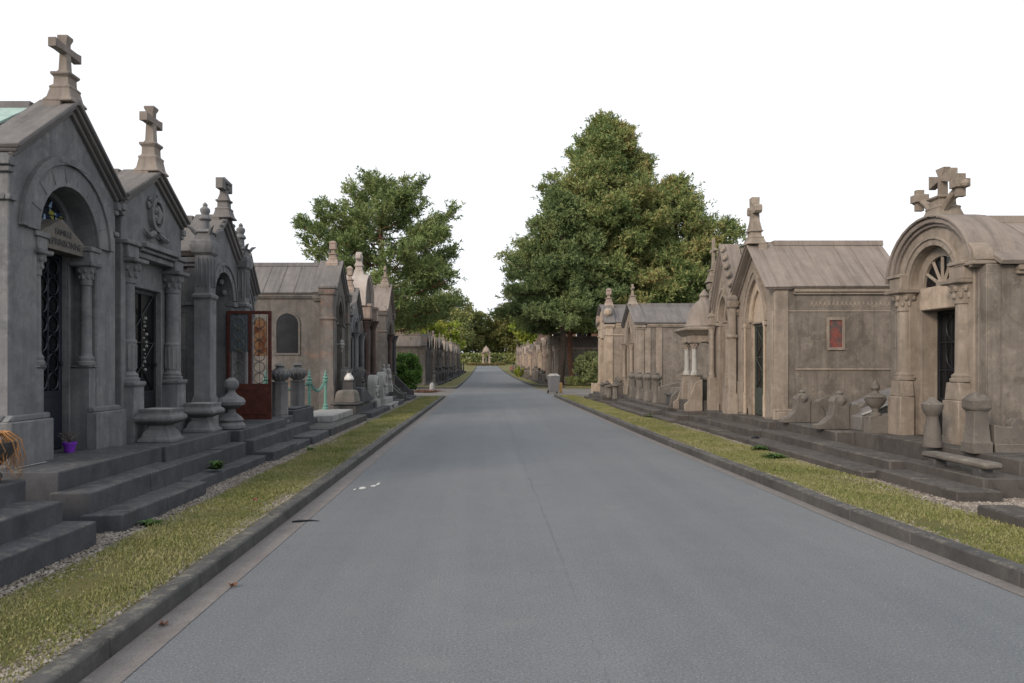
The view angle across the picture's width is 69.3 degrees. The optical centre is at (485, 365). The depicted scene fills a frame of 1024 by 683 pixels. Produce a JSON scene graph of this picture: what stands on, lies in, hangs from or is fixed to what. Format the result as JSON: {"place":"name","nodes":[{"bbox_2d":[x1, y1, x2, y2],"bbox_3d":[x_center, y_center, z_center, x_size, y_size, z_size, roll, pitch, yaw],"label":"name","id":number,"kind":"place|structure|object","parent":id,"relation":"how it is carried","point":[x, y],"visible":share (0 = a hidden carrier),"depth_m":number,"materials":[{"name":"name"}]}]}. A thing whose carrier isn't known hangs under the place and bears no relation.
{"place":"outdoors","nodes":[
{"label":"outdoors","id":0,"kind":"place"},
{"bbox_2d":[376,371,403,398],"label":"grave wall","id":1,"kind":"structure","parent":0,"point":[395,392],"depth_m":30.60,"materials":[{"name":"stone"}]},
{"bbox_2d":[414,389,590,395],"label":"cross road","id":2,"kind":"structure","parent":0,"point":[446,392],"depth_m":45.02,"materials":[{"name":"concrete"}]},
{"bbox_2d":[547,374,559,392],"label":"wheelie bin","id":3,"kind":"object","parent":2,"relation":"on","point":[553,382],"visible":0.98,"depth_m":43.29,"materials":[{"name":"plastic"}]},
{"bbox_2d":[0,0,1023,357],"label":"sky","id":4,"kind":"structure","parent":0,"point":[832,114],"materials":[{"name":"white"}]},
{"bbox_2d":[445,359,590,396],"bbox_3d":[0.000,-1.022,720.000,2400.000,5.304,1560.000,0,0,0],"label":"ground","id":5,"kind":"structure","parent":0,"point":[539,387],"depth_m":53.61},
{"bbox_2d":[0,480,95,587],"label":"stone steps","id":6,"kind":"structure","parent":5,"relation":"on","point":[35,536],"depth_m":5.70,"materials":[{"name":"grey stone"}]},
{"bbox_2d":[0,430,27,481],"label":"basket","id":7,"kind":"object","parent":6,"relation":"on","point":[9,445],"visible":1,"depth_m":6.00,"materials":[{"name":"wicker"}]},
{"bbox_2d":[0,35,206,532],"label":"tomb chapel","id":8,"kind":"structure","parent":5,"relation":"on","point":[62,191],"depth_m":8.00,"materials":[{"name":"grey stone"}]},
{"bbox_2d":[41,254,62,449],"bbox_3d":[-4.885,-0.163,8.160,0.090,2.227,0.754,0,0,0],"label":"door","id":9,"kind":"structure","parent":8,"relation":"in","point":[51,278],"depth_m":8.39,"materials":[{"name":"black metal"}]},
{"bbox_2d":[57,432,79,452],"bbox_3d":[-4.664,0.845,8.273,0.208,0.241,0.207,0,0,0],"label":"flower pot","id":10,"kind":"object","parent":8,"relation":"on","point":[69,445],"visible":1,"depth_m":8.25,"materials":[{"name":"purple plastic"}]},
{"bbox_2d":[114,106,265,487],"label":"tomb chapel","id":11,"kind":"structure","parent":5,"relation":"on","point":[152,221],"depth_m":10.23,"materials":[{"name":"grey stone"}]},
{"bbox_2d":[135,289,156,428],"bbox_3d":[-4.785,-0.048,10.300,0.090,2.017,0.874,0,0,0],"label":"door","id":12,"kind":"structure","parent":11,"relation":"in","point":[145,301],"depth_m":10.50,"materials":[{"name":"metal"}]},
{"bbox_2d":[134,407,187,442],"bbox_3d":[-4.220,0.762,9.620,0.492,0.425,0.492,0,0,0],"label":"stone planter","id":13,"kind":"object","parent":11,"relation":"on","point":[160,421],"visible":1,"depth_m":9.44,"materials":[{"name":"grey stone"}]},
{"bbox_2d":[183,402,224,431],"bbox_3d":[-4.240,0.762,11.080,0.492,0.425,0.492,0,0,0],"label":"stone planter","id":14,"kind":"object","parent":11,"relation":"on","point":[201,414],"visible":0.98,"depth_m":10.90,"materials":[{"name":"grey stone"}]},
{"bbox_2d":[206,460,225,469],"bbox_3d":[-3.480,1.280,9.548,0.302,0.119,0.284,0,0,0],"label":"weed","id":15,"kind":"object","parent":11,"relation":"on","point":[216,464],"visible":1,"depth_m":9.52,"materials":[{"name":"green plant"}]},
{"bbox_2d":[0,396,420,610],"bbox_3d":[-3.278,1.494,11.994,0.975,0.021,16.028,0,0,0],"label":"pebbles","id":16,"kind":"object","parent":5,"relation":"on","point":[105,534],"visible":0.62,"depth_m":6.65,"materials":[{"name":"grey gravel"}]},
{"bbox_2d":[135,519,162,525],"bbox_3d":[-3.147,1.472,6.950,0.247,0.056,0.256,0,0,0],"label":"weed","id":17,"kind":"object","parent":16,"relation":"on","point":[147,522],"visible":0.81,"depth_m":6.93,"materials":[{"name":"green plant"}]},
{"bbox_2d":[288,405,313,424],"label":"grave block","id":18,"kind":"structure","parent":16,"relation":"on","point":[304,413],"depth_m":16.08,"materials":[{"name":"stone"}]},
{"bbox_2d":[330,390,363,413],"bbox_3d":[-3.920,1.100,20.950,0.760,0.840,1.020,0,0,0],"label":"tomb chest","id":19,"kind":"object","parent":16,"relation":"on","point":[347,399],"visible":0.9,"depth_m":20.54,"materials":[{"name":"stone"}]},
{"bbox_2d":[342,373,355,389],"bbox_3d":[-4.020,0.630,21.700,0.380,0.840,0.380,0,0,0],"label":"grave vase","id":20,"kind":"object","parent":19,"relation":"on","point":[348,382],"visible":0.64,"depth_m":21.54,"materials":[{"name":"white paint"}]},
{"bbox_2d":[338,387,372,406],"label":"tomb slab","id":21,"kind":"structure","parent":16,"relation":"on","point":[366,397],"depth_m":21.86,"materials":[{"name":"stone"}]},
{"bbox_2d":[367,375,380,406],"bbox_3d":[-3.840,0.900,25.200,0.420,1.200,0.816,0,0,0],"label":"carved headstone","id":22,"kind":"object","parent":16,"relation":"on","point":[373,383],"visible":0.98,"depth_m":24.90,"materials":[{"name":"stone"}]},
{"bbox_2d":[376,372,388,403],"bbox_3d":[-3.710,0.850,26.300,0.420,1.300,0.912,0,0,0],"label":"carved headstone","id":23,"kind":"object","parent":16,"relation":"on","point":[383,379],"visible":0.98,"depth_m":25.99,"materials":[{"name":"stone"}]},
{"bbox_2d":[381,396,398,408],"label":"stone steps","id":24,"kind":"structure","parent":16,"relation":"on","point":[391,403],"depth_m":27.15,"materials":[{"name":"stone"}]},
{"bbox_2d":[394,375,413,394],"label":"grave wall","id":25,"kind":"structure","parent":16,"relation":"on","point":[399,383],"depth_m":34.90,"materials":[{"name":"stone"}]},
{"bbox_2d":[396,351,422,389],"bbox_3d":[-4.034,0.385,36.279,2.003,2.249,1.708,0,0,0],"label":"bush","id":26,"kind":"object","parent":16,"relation":"on","point":[408,376],"visible":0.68,"depth_m":35.94,"materials":[{"name":"green plant"}]},
{"bbox_2d":[0,396,440,682],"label":"lawn verge","id":27,"kind":"structure","parent":5,"relation":"on","point":[88,579],"depth_m":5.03,"materials":[{"name":"green plant"}]},
{"bbox_2d":[0,421,403,682],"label":"pebbles","id":28,"kind":"object","parent":27,"relation":"on","point":[18,676],"visible":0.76,"depth_m":4.37,"materials":[{"name":"grey gravel"}]},
{"bbox_2d":[21,395,444,682],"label":"kerb","id":29,"kind":"structure","parent":5,"relation":"on","point":[81,660],"depth_m":5.00,"materials":[{"name":"concrete"}]},
{"bbox_2d":[181,177,309,461],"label":"tomb chapel","id":30,"kind":"structure","parent":5,"relation":"on","point":[216,332],"depth_m":12.91,"materials":[{"name":"grey stone"}]},
{"bbox_2d":[217,378,245,428],"bbox_3d":[-4.040,0.585,11.750,0.430,0.800,0.423,0,0,0],"label":"baluster","id":31,"kind":"object","parent":30,"relation":"on","point":[232,400],"visible":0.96,"depth_m":11.64,"materials":[{"name":"grey stone"}]},
{"bbox_2d":[227,311,271,419],"bbox_3d":[-4.295,-0.015,13.413,0.810,1.970,0.063,0,0,0],"label":"door","id":32,"kind":"structure","parent":30,"relation":"in","point":[258,397],"depth_m":13.40,"materials":[{"name":"brown metal"}]},
{"bbox_2d":[249,253,328,443],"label":"tomb chapel","id":33,"kind":"structure","parent":5,"relation":"on","point":[301,430],"depth_m":14.81,"materials":[{"name":"grey stone"}]},
{"bbox_2d":[272,364,290,422],"bbox_3d":[-4.160,0.550,14.950,0.427,1.200,0.417,0,0,0],"label":"urn bollard","id":34,"kind":"object","parent":33,"relation":"on","point":[281,374],"visible":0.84,"depth_m":14.82,"materials":[{"name":"grey stone"}]},
{"bbox_2d":[253,241,384,417],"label":"tomb chapel","id":35,"kind":"structure","parent":5,"relation":"on","point":[307,305],"depth_m":21.78,"materials":[{"name":"grey stone"}]},
{"bbox_2d":[339,367,354,389],"bbox_3d":[-4.140,0.680,22.000,0.420,1.300,0.792,0,0,0],"label":"carved headstone","id":36,"kind":"object","parent":35,"relation":"on","point":[344,371],"visible":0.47,"depth_m":21.75,"materials":[{"name":"stone"}]},
{"bbox_2d":[310,409,366,435],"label":"grave plinth","id":37,"kind":"structure","parent":5,"relation":"on","point":[334,421],"depth_m":17.83,"materials":[{"name":"stone"}]},
{"bbox_2d":[289,363,306,405],"bbox_3d":[-4.200,0.555,16.500,0.428,1.250,0.417,0,0,0],"label":"urn bollard","id":38,"kind":"object","parent":37,"relation":"on","point":[298,372],"visible":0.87,"depth_m":16.37,"materials":[{"name":"grey stone"}]},
{"bbox_2d":[306,369,311,404],"bbox_3d":[-4.250,0.630,17.800,0.170,1.100,0.162,0,0,0],"label":"chain post","id":39,"kind":"object","parent":37,"relation":"on","point":[309,381],"visible":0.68,"depth_m":17.77,"materials":[{"name":"metal"}]},
{"bbox_2d":[322,369,328,409],"bbox_3d":[-4.360,0.630,20.100,0.170,1.100,0.162,0,0,0],"label":"chain post","id":40,"kind":"object","parent":37,"relation":"on","point":[325,404],"visible":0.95,"depth_m":20.07,"materials":[{"name":"metal"}]},
{"bbox_2d":[346,266,393,411],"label":"tomb chapel","id":41,"kind":"structure","parent":5,"relation":"on","point":[357,336],"depth_m":25.37,"materials":[{"name":"grey stone"}]},
{"bbox_2d":[354,367,366,387],"bbox_3d":[-4.140,0.705,24.300,0.420,1.330,0.864,0,0,0],"label":"carved headstone","id":42,"kind":"object","parent":41,"relation":"on","point":[360,375],"visible":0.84,"depth_m":24.00,"materials":[{"name":"stone"}]},
{"bbox_2d":[346,252,403,404],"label":"tomb chapel","id":43,"kind":"structure","parent":5,"relation":"on","point":[362,282],"depth_m":28.12,"materials":[{"name":"grey stone"}]},
{"bbox_2d":[386,364,392,391],"bbox_3d":[-3.950,0.490,30.000,0.320,1.120,0.320,0,0,0],"label":"statuette","id":44,"kind":"object","parent":43,"relation":"on","point":[389,376],"visible":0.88,"depth_m":29.89,"materials":[{"name":"stone"}]},
{"bbox_2d":[290,165,468,340],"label":"broadleaf tree","id":45,"kind":"object","parent":5,"relation":"on","point":[425,270],"visible":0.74,"depth_m":47.52,"materials":[{"name":"green plant"}]},
{"bbox_2d":[373,266,415,400],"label":"tomb chapel","id":46,"kind":"structure","parent":5,"relation":"on","point":[386,337],"depth_m":32.76,"materials":[{"name":"grey stone"}]},
{"bbox_2d":[394,332,441,384],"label":"tomb chapel","id":47,"kind":"structure","parent":5,"relation":"on","point":[418,344],"depth_m":57.31,"materials":[{"name":"grey stone"}]},
{"bbox_2d":[427,330,443,383],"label":"tomb chapel","id":48,"kind":"structure","parent":5,"relation":"on","point":[429,355],"depth_m":61.15,"materials":[{"name":"grey stone"}]},
{"bbox_2d":[430,332,445,383],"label":"tomb chapel","id":49,"kind":"structure","parent":5,"relation":"on","point":[431,358],"depth_m":64.55,"materials":[{"name":"grey stone"}]},
{"bbox_2d":[432,331,447,381],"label":"tomb chapel","id":50,"kind":"structure","parent":5,"relation":"on","point":[434,336],"depth_m":67.04,"materials":[{"name":"beige stone"}]},
{"bbox_2d":[417,364,475,386],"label":"lawn verge","id":51,"kind":"structure","parent":5,"relation":"on","point":[468,369],"depth_m":80.39,"materials":[{"name":"plant"}]},
{"bbox_2d":[412,304,446,337],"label":"broadleaf tree","id":52,"kind":"object","parent":51,"relation":"on","point":[440,328],"visible":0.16,"depth_m":126.53,"materials":[{"name":"green plant"}]},
{"bbox_2d":[442,319,466,349],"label":"broadleaf tree","id":53,"kind":"object","parent":51,"relation":"on","point":[453,334],"visible":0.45,"depth_m":164.42,"materials":[{"name":"green plant"}]},
{"bbox_2d":[435,286,475,349],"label":"broadleaf tree","id":54,"kind":"object","parent":5,"relation":"on","point":[461,315],"visible":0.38,"depth_m":221.10,"materials":[{"name":"green plant"}]},
{"bbox_2d":[460,308,500,352],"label":"broadleaf tree","id":55,"kind":"object","parent":5,"relation":"on","point":[481,324],"visible":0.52,"depth_m":236.50,"materials":[{"name":"green plant"}]},
{"bbox_2d":[481,346,490,362],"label":"pavilion monument","id":56,"kind":"object","parent":5,"relation":"on","point":[486,349],"visible":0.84,"depth_m":213.73,"materials":[{"name":"beige stone"}]},
{"bbox_2d":[460,352,515,364],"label":"hedge","id":57,"kind":"object","parent":5,"relation":"on","point":[474,357],"visible":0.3,"depth_m":218.04,"materials":[{"name":"green plant"}]},
{"bbox_2d":[485,302,525,359],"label":"broadleaf tree","id":58,"kind":"object","parent":5,"relation":"on","point":[510,341],"visible":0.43,"depth_m":231.46,"materials":[{"name":"green plant"}]},
{"bbox_2d":[520,345,531,376],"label":"tomb chapel","id":59,"kind":"structure","parent":5,"relation":"on","point":[529,357],"depth_m":93.98,"materials":[{"name":"beige stone"}]},
{"bbox_2d":[533,336,547,381],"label":"tomb chapel","id":60,"kind":"structure","parent":5,"relation":"on","point":[545,357],"depth_m":70.81,"materials":[{"name":"grey stone"}]},
{"bbox_2d":[537,332,551,382],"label":"tomb chapel","id":61,"kind":"structure","parent":5,"relation":"on","point":[549,358],"depth_m":65.20,"materials":[{"name":"beige stone"}]},
{"bbox_2d":[498,364,590,387],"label":"lawn verge","id":62,"kind":"structure","parent":5,"relation":"on","point":[506,368],"depth_m":75.56,"materials":[{"name":"plant"}]},
{"bbox_2d":[508,316,537,345],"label":"broadleaf tree","id":63,"kind":"object","parent":62,"relation":"on","point":[525,337],"visible":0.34,"depth_m":147.60,"materials":[{"name":"green plant"}]},
{"bbox_2d":[487,185,630,384],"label":"broadleaf tree","id":64,"kind":"object","parent":62,"relation":"on","point":[560,215],"visible":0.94,"depth_m":55.90,"materials":[{"name":"green plant"}]},
{"bbox_2d":[535,213,605,376],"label":"trunk","id":65,"kind":"object","parent":62,"relation":"on","point":[570,355],"visible":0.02,"depth_m":60.29,"materials":[{"name":"brown plant"}]},
{"bbox_2d":[565,376,587,385],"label":"bush","id":66,"kind":"object","parent":62,"relation":"on","point":[573,380],"visible":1,"depth_m":55.69,"materials":[{"name":"green plant"}]},
{"bbox_2d":[572,350,597,385],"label":"bush","id":67,"kind":"object","parent":62,"relation":"on","point":[586,367],"visible":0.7,"depth_m":55.94,"materials":[{"name":"green plant"}]},
{"bbox_2d":[492,108,714,335],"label":"broadleaf tree","id":68,"kind":"object","parent":62,"relation":"on","point":[609,176],"visible":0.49,"depth_m":58.75,"materials":[{"name":"green plant"}]},
{"bbox_2d":[619,170,720,302],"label":"broadleaf tree","id":69,"kind":"object","parent":62,"relation":"on","point":[693,227],"visible":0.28,"depth_m":59.65,"materials":[{"name":"green plant"}]},
{"bbox_2d":[685,213,747,292],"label":"pine tree","id":70,"kind":"object","parent":62,"relation":"on","point":[726,226],"visible":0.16,"depth_m":58.66,"materials":[{"name":"green plant"}]},
{"bbox_2d":[539,336,597,383],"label":"tomb chapel","id":71,"kind":"structure","parent":5,"relation":"on","point":[581,345],"depth_m":61.40,"materials":[{"name":"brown stone"}]},
{"bbox_2d":[584,288,625,400],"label":"tomb chapel","id":72,"kind":"structure","parent":5,"relation":"on","point":[608,321],"depth_m":32.18,"materials":[{"name":"beige stone"}]},
{"bbox_2d":[597,376,623,401],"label":"grave terrace","id":73,"kind":"structure","parent":5,"relation":"on","point":[617,380],"depth_m":30.80,"materials":[{"name":"stone"}]},
{"bbox_2d":[600,284,708,404],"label":"tomb chapel","id":74,"kind":"structure","parent":5,"relation":"on","point":[652,344],"depth_m":27.88,"materials":[{"name":"beige stone"}]},
{"bbox_2d":[609,375,702,415],"bbox_3d":[6.040,0.936,24.500,2.920,1.368,6.400,0,0,0],"label":"grave enclosure","id":75,"kind":"object","parent":5,"relation":"on","point":[633,405],"visible":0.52,"depth_m":23.15,"materials":[{"name":"stone"}]},
{"bbox_2d":[628,371,635,397],"bbox_3d":[5.460,0.690,27.600,0.350,0.980,0.341,0,0,0],"label":"urn bollard","id":76,"kind":"object","parent":75,"relation":"on","point":[632,379],"visible":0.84,"depth_m":27.49,"materials":[{"name":"stone"}]},
{"bbox_2d":[635,372,643,399],"bbox_3d":[5.440,0.690,26.200,0.350,0.980,0.341,0,0,0],"label":"urn bollard","id":77,"kind":"object","parent":75,"relation":"on","point":[639,380],"visible":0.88,"depth_m":26.09,"materials":[{"name":"stone"}]},
{"bbox_2d":[643,372,651,400],"bbox_3d":[5.420,0.690,24.800,0.350,0.980,0.341,0,0,0],"label":"urn bollard","id":78,"kind":"object","parent":75,"relation":"on","point":[647,376],"visible":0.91,"depth_m":24.69,"materials":[{"name":"stone"}]},
{"bbox_2d":[651,372,661,402],"bbox_3d":[5.420,0.690,23.500,0.350,0.980,0.341,0,0,0],"label":"urn bollard","id":79,"kind":"object","parent":75,"relation":"on","point":[656,377],"visible":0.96,"depth_m":23.39,"materials":[{"name":"stone"}]},
{"bbox_2d":[652,411,689,422],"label":"grave terrace","id":80,"kind":"structure","parent":5,"relation":"on","point":[671,416],"depth_m":20.01,"materials":[{"name":"stone"}]},
{"bbox_2d":[673,289,708,414],"bbox_3d":[5.981,-0.251,20.350,1.369,3.739,1.406,0,0,0],"label":"canopy tomb","id":81,"kind":"object","parent":5,"relation":"on","point":[691,399],"visible":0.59,"depth_m":19.95,"materials":[{"name":"beige stone"}]},
{"bbox_2d":[676,239,742,428],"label":"tomb chapel","id":82,"kind":"structure","parent":5,"relation":"on","point":[722,378],"depth_m":18.54,"materials":[{"name":"beige stone"}]},
{"bbox_2d":[554,394,1023,587],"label":"kerb","id":83,"kind":"structure","parent":5,"relation":"on","point":[1003,569],"depth_m":7.37,"materials":[{"name":"concrete"}]},
{"bbox_2d":[560,395,1023,564],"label":"lawn verge","id":84,"kind":"structure","parent":5,"relation":"on","point":[936,525],"depth_m":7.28,"materials":[{"name":"green plant"}]},
{"bbox_2d":[763,453,790,457],"bbox_3d":[4.714,1.465,12.104,0.531,0.070,0.531,0,0,0],"label":"weed","id":85,"kind":"object","parent":84,"relation":"on","point":[774,455],"visible":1,"depth_m":12.04,"materials":[{"name":"green plant"}]},
{"bbox_2d":[600,411,1018,560],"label":"pebbles","id":86,"kind":"object","parent":84,"relation":"on","point":[893,518],"visible":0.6,"depth_m":7.78,"materials":[{"name":"gravel"}]},
{"bbox_2d":[697,197,890,440],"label":"tomb chapel","id":87,"kind":"structure","parent":5,"relation":"on","point":[814,321],"depth_m":15.55,"materials":[{"name":"beige stone"}]},
{"bbox_2d":[755,324,762,414],"bbox_3d":[6.195,0.082,16.620,0.090,2.057,0.914,0,0,0],"label":"door","id":88,"kind":"structure","parent":87,"relation":"in","point":[758,328],"depth_m":16.85,"materials":[{"name":"black metal"}]},
{"bbox_2d":[576,395,1020,529],"bbox_3d":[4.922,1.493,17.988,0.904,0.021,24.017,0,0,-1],"label":"pebbles","id":89,"kind":"object","parent":5,"relation":"on","point":[927,496],"visible":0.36,"depth_m":8.73,"materials":[{"name":"gravel"}]},
{"bbox_2d":[933,496,1023,509],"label":"pebbles","id":90,"kind":"object","parent":89,"relation":"on","point":[1014,501],"visible":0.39,"depth_m":8.08,"materials":[{"name":"gravel"}]},
{"bbox_2d":[736,420,922,478],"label":"grave platform","id":91,"kind":"structure","parent":5,"relation":"on","point":[837,449],"depth_m":12.07,"materials":[{"name":"grey stone"}]},
{"bbox_2d":[779,390,824,422],"bbox_3d":[6.170,0.780,14.445,0.840,0.640,0.276,0,0,0],"label":"scroll headstone","id":92,"kind":"object","parent":91,"relation":"on","point":[806,408],"visible":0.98,"depth_m":14.35,"materials":[{"name":"stone"}]},
{"bbox_2d":[815,396,832,415],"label":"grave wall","id":93,"kind":"structure","parent":91,"relation":"on","point":[823,403],"depth_m":14.50,"materials":[{"name":"stone"}]},
{"bbox_2d":[812,391,861,428],"bbox_3d":[6.180,0.764,12.945,0.882,0.672,0.290,0,0,0],"label":"scroll headstone","id":94,"kind":"object","parent":91,"relation":"on","point":[842,410],"visible":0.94,"depth_m":12.85,"materials":[{"name":"stone"}]},
{"bbox_2d":[826,387,890,430],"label":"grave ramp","id":95,"kind":"structure","parent":91,"relation":"on","point":[857,421],"depth_m":12.73,"materials":[{"name":"stone"}]},
{"bbox_2d":[856,167,1023,502],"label":"tomb chapel","id":96,"kind":"structure","parent":5,"relation":"on","point":[954,278],"depth_m":10.32,"materials":[{"name":"beige stone"}]},
{"bbox_2d":[864,413,887,432],"bbox_3d":[6.560,0.828,12.050,0.720,0.543,0.180,0,0,0],"label":"pedestal","id":97,"kind":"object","parent":96,"relation":"on","point":[875,424],"depth_m":11.96,"materials":[{"name":"stone"}]},
{"bbox_2d":[864,380,886,415],"bbox_3d":[6.340,0.520,12.050,0.340,0.580,0.340,0,0,0],"label":"stone urn","id":98,"kind":"object","parent":97,"relation":"on","point":[875,400],"visible":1,"depth_m":11.98,"materials":[{"name":"stone"}]},
{"bbox_2d":[921,397,943,447],"bbox_3d":[6.080,0.760,10.080,0.272,0.680,0.265,0,0,0],"label":"urn pedestal","id":99,"kind":"object","parent":96,"relation":"on","point":[932,408],"visible":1,"depth_m":10.00,"materials":[{"name":"stone"}]},
{"bbox_2d":[937,309,954,434],"bbox_3d":[7.005,0.107,11.080,0.090,1.907,0.834,0,0,0],"label":"door","id":100,"kind":"structure","parent":96,"relation":"in","point":[945,319],"depth_m":11.36,"materials":[{"name":"metal"}]},
{"bbox_2d":[922,451,1002,475],"bbox_3d":[5.760,1.192,9.000,0.220,0.185,1.240,0,0,0],"label":"kneeling bench","id":101,"kind":"object","parent":96,"relation":"on","point":[981,467],"visible":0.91,"depth_m":8.80,"materials":[{"name":"stone"}]},
{"bbox_2d":[961,392,992,453],"bbox_3d":[6.220,0.718,9.380,0.254,0.765,0.254,0,0,0],"label":"pedestal","id":102,"kind":"object","parent":96,"relation":"on","point":[977,408],"depth_m":9.29,"materials":[{"name":"stone"}]},
{"bbox_2d":[989,418,1023,452],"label":"grave wall","id":103,"kind":"structure","parent":96,"relation":"on","point":[1008,437],"depth_m":9.31,"materials":[{"name":"stone"}]},
{"bbox_2d":[977,505,1023,528],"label":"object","id":104,"kind":"structure","parent":5,"relation":"on","point":[1012,514],"depth_m":7.09,"materials":[{"name":"grey stone"}]},
{"bbox_2d":[121,365,1023,682],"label":"road","id":105,"kind":"structure","parent":0,"point":[591,509],"depth_m":5.39,"materials":[{"name":"grey asphalt"}]},
{"bbox_2d":[79,398,447,682],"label":"gutter","id":106,"kind":"object","parent":105,"relation":"on","point":[124,663],"visible":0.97,"depth_m":5.24,"materials":[{"name":"concrete"}]},
{"bbox_2d":[466,363,505,365],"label":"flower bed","id":107,"kind":"object","parent":105,"relation":"on","point":[487,364],"visible":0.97,"depth_m":204.44,"materials":[{"name":"plant"}]},
{"bbox_2d":[553,397,1023,596],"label":"gutter","id":108,"kind":"object","parent":105,"relation":"on","point":[1010,587],"visible":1,"depth_m":7.27,"materials":[{"name":"concrete"}]},
{"bbox_2d":[664,387,679,404],"bbox_3d":[5.925,0.915,22.400,0.850,0.550,0.900,0,0,0],"label":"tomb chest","id":109,"kind":"object","parent":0,"point":[672,391],"visible":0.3,"depth_m":22.43,"materials":[{"name":"stone"}]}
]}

